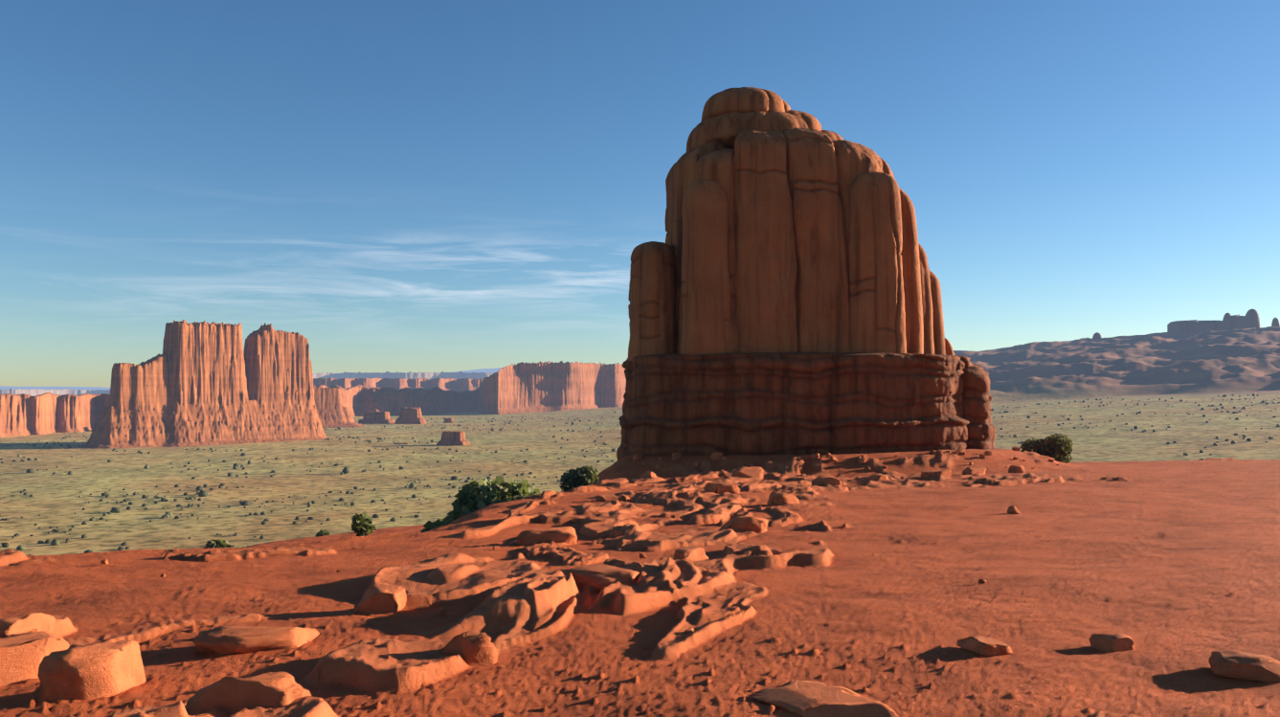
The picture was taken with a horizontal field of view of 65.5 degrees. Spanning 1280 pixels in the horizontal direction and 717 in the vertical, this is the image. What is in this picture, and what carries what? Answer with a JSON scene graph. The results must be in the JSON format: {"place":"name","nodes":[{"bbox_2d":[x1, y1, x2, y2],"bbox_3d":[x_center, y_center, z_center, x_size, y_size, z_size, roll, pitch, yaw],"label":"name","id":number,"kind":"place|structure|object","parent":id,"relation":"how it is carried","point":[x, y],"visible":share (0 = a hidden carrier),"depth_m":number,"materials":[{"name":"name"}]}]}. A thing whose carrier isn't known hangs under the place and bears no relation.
{"place":"outdoors","nodes":[
{"label":"outdoors","id":0,"kind":"place"},
{"bbox_2d":[0,371,493,396],"bbox_3d":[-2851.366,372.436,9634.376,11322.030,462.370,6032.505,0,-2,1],"label":"distant mesa","id":1,"kind":"structure","parent":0,"point":[345,374],"depth_m":8512.06,"materials":[{"name":"brown stone"}]},
{"bbox_2d":[0,367,502,390],"bbox_3d":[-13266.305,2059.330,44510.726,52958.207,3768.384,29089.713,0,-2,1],"label":"mountain rock","id":2,"kind":"object","parent":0,"point":[489,370],"visible":0.04,"depth_m":42967.41,"materials":[{"name":"brown stone"}]},
{"bbox_2d":[313,377,484,392],"bbox_3d":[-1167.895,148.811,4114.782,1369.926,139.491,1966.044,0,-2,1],"label":"distant mesa","id":3,"kind":"structure","parent":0,"point":[459,385],"depth_m":3844.52,"materials":[{"name":"stone"}]},
{"bbox_2d":[0,449,1279,716],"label":"plateau ground","id":4,"kind":"structure","parent":0,"point":[856,581],"depth_m":10.40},
{"bbox_2d":[203,433,1073,548],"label":"bush","id":5,"kind":"object","parent":4,"relation":"on","point":[492,492],"visible":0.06,"depth_m":41.45,"materials":[{"name":"green plant"}]},
{"bbox_2d":[0,447,1279,716],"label":"loose rocks","id":6,"kind":"object","parent":4,"relation":"on","point":[54,663],"visible":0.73,"depth_m":7.34,"materials":[{"name":"sandstone rock"}]},
{"bbox_2d":[616,87,995,460],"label":"rock tower","id":7,"kind":"structure","parent":4,"relation":"on","point":[784,298],"depth_m":55.02,"materials":[{"name":"stone"}]},
{"bbox_2d":[0,326,1279,555],"bbox_3d":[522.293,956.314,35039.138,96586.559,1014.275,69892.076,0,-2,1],"label":"desert plain","id":8,"kind":"structure","parent":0,"point":[1195,369],"depth_m":1004.19,"materials":[{"name":"green plant"}]},
{"bbox_2d":[0,392,109,437],"bbox_3d":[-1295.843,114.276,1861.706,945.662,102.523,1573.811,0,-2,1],"label":"mesa","id":9,"kind":"structure","parent":8,"relation":"on","point":[29,415],"depth_m":1526.77,"materials":[{"name":"stone"}]},
{"bbox_2d":[78,319,327,449],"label":"butte","id":10,"kind":"object","parent":8,"relation":"on","point":[201,383],"visible":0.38,"depth_m":1255.69,"materials":[{"name":"stone"}]},
{"bbox_2d":[0,475,561,555],"bbox_3d":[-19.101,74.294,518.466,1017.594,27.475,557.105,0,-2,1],"label":"shrubs","id":11,"kind":"object","parent":8,"relation":"on","point":[168,514],"visible":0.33,"depth_m":600.36,"materials":[{"name":"green plant"}]},
{"bbox_2d":[313,387,365,427],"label":"butte","id":12,"kind":"object","parent":8,"relation":"on","point":[332,412],"visible":0.29,"depth_m":1725.12,"materials":[{"name":"stone"}]},
{"bbox_2d":[358,411,395,424],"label":"small butte","id":13,"kind":"object","parent":8,"relation":"on","point":[376,417],"visible":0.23,"depth_m":1925.48,"materials":[{"name":"stone"}]},
{"bbox_2d":[313,384,478,416],"bbox_3d":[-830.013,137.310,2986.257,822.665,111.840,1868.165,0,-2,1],"label":"mesa","id":14,"kind":"structure","parent":8,"relation":"on","point":[358,400],"depth_m":2451.51,"materials":[{"name":"stone"}]},
{"bbox_2d":[394,406,426,424],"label":"small butte","id":15,"kind":"object","parent":8,"relation":"on","point":[411,415],"visible":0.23,"depth_m":1895.47,"materials":[{"name":"stone"}]},
{"bbox_2d":[442,417,454,423],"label":"small butte","id":16,"kind":"object","parent":8,"relation":"on","point":[448,420],"visible":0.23,"depth_m":1960.28,"materials":[{"name":"stone"}]},
{"bbox_2d":[435,430,470,446],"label":"small butte","id":17,"kind":"object","parent":8,"relation":"on","point":[453,438],"visible":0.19,"depth_m":1193.21,"materials":[{"name":"stone"}]},
{"bbox_2d":[478,360,626,414],"bbox_3d":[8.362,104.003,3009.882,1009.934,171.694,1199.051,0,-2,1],"label":"mesa","id":18,"kind":"structure","parent":8,"relation":"on","point":[526,387],"depth_m":2571.28,"materials":[{"name":"stone"}]},
{"bbox_2d":[0,393,1279,491],"bbox_3d":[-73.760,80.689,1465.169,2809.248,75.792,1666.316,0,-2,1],"label":"shrubs","id":19,"kind":"object","parent":8,"relation":"on","point":[346,470],"visible":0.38,"depth_m":1114.50,"materials":[{"name":"green plant"}]},
{"bbox_2d":[953,309,1279,353],"bbox_3d":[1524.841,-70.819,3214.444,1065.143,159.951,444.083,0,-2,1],"label":"skyline rock","id":20,"kind":"object","parent":8,"relation":"on","point":[1250,319],"visible":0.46,"depth_m":3116.98,"materials":[{"name":"stone"}]},
{"bbox_2d":[0,0,1279,387],"label":"sky","id":21,"kind":"structure","parent":0,"point":[391,186],"materials":[{"name":"blue"}]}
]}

